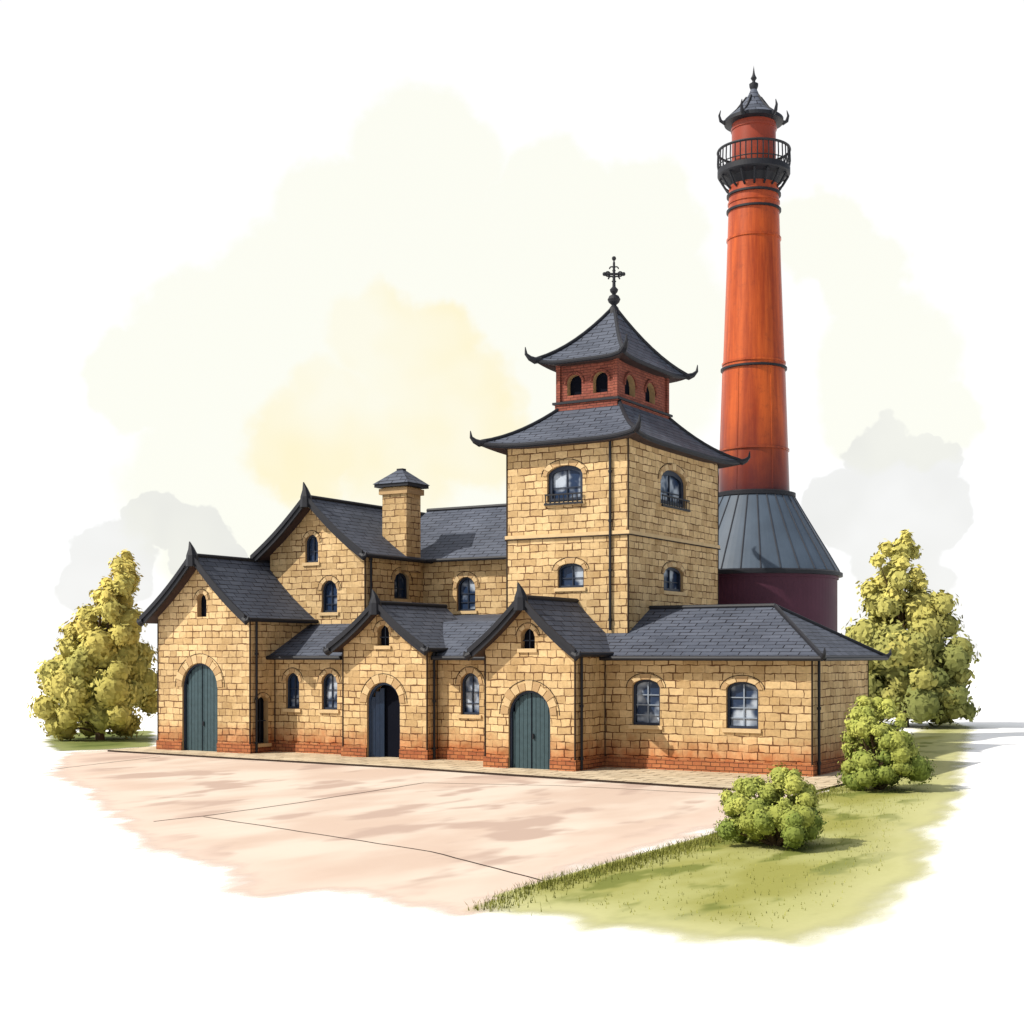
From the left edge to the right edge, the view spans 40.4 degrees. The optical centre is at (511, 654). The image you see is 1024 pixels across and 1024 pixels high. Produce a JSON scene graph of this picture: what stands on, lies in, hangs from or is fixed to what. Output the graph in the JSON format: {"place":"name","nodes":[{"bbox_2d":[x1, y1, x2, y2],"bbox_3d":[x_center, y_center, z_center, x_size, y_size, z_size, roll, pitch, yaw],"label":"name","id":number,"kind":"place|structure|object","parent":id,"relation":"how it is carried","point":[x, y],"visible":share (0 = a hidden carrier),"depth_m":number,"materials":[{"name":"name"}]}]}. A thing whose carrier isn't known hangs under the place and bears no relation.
{"place":"outdoors","nodes":[
{"label":"outdoors","id":0,"kind":"place"},
{"bbox_2d":[44,731,153,750],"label":"lawn","id":1,"kind":"structure","parent":0,"point":[81,742],"depth_m":57.00,"materials":[{"name":"green plant"}]},
{"bbox_2d":[27,549,156,740],"bbox_3d":[-17.716,-0.400,58.919,5.464,8.210,5.212,0,0,13],"label":"autumn tree","id":2,"kind":"object","parent":1,"relation":"on","point":[97,676],"visible":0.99,"depth_m":57.83,"materials":[{"name":"green plant"}]},
{"bbox_2d":[47,750,822,915],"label":"courtyard","id":3,"kind":"structure","parent":0,"point":[538,828],"depth_m":30.00,"materials":[{"name":"beige concrete"}]},
{"bbox_2d":[49,757,717,880],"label":"courtyard joints","id":4,"kind":"object","parent":3,"relation":"on","point":[379,843],"visible":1,"depth_m":29.18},
{"bbox_2d":[156,740,850,776],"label":"brick plinth","id":5,"kind":"structure","parent":3,"relation":"on","point":[683,765],"depth_m":43.52,"materials":[{"name":"brown brick"}]},
{"bbox_2d":[158,359,867,767],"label":"walls","id":6,"kind":"structure","parent":3,"relation":"on","point":[692,709],"depth_m":46.60,"materials":[{"name":"stone"}]},
{"bbox_2d":[175,358,764,769],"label":"windows doors and stone trim","id":7,"kind":"structure","parent":6,"relation":"attached to","point":[531,712],"depth_m":47.83,"materials":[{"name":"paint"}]},
{"bbox_2d":[146,313,880,659],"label":"roofs","id":8,"kind":"structure","parent":6,"relation":"on","point":[254,589],"depth_m":47.71,"materials":[{"name":"tile"}]},
{"bbox_2d":[136,256,891,774],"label":"roof trim and pipes","id":9,"kind":"structure","parent":6,"relation":"attached to","point":[376,608],"depth_m":47.03,"materials":[{"name":"black metal"}]},
{"bbox_2d":[108,746,843,793],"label":"pavement","id":10,"kind":"structure","parent":0,"point":[695,779],"depth_m":42.48,"materials":[{"name":"beige concrete"}]},
{"bbox_2d":[0,662,1023,1023],"bbox_3d":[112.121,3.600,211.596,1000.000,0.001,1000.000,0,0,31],"label":"ground","id":11,"kind":"structure","parent":0,"point":[104,918],"depth_m":17.17,"materials":[{"name":"white"}]},
{"bbox_2d":[717,67,842,631],"bbox_3d":[10.087,-10.500,57.997,7.240,28.200,7.240,0,0,31],"label":"chimney stack","id":12,"kind":"object","parent":11,"relation":"on","point":[773,548],"visible":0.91,"depth_m":56.80,"materials":[{"name":"orange paint"}]},
{"bbox_2d":[0,0,1023,662],"label":"sky","id":13,"kind":"structure","parent":0,"point":[252,252],"materials":[{"name":"white"}]},
{"bbox_2d":[466,723,972,942],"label":"lawn","id":14,"kind":"structure","parent":0,"point":[864,895],"depth_m":22.32,"materials":[{"name":"green plant"}]},
{"bbox_2d":[714,763,828,850],"bbox_3d":[4.971,2.857,26.252,2.146,1.604,2.263,0,0,31],"label":"garden shrub","id":15,"kind":"object","parent":14,"relation":"on","point":[770,815],"visible":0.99,"depth_m":25.70,"materials":[{"name":"green plant"}]},
{"bbox_2d":[835,694,938,791],"bbox_3d":[9.829,2.383,37.074,2.415,2.689,2.642,0,0,-15],"label":"garden shrub","id":16,"kind":"object","parent":14,"relation":"on","point":[892,751],"visible":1,"depth_m":36.44,"materials":[{"name":"green plant"}]},
{"bbox_2d":[841,529,980,728],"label":"autumn tree","id":17,"kind":"object","parent":14,"relation":"on","point":[922,674],"visible":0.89,"depth_m":68.08,"materials":[{"name":"green plant"}]}
]}

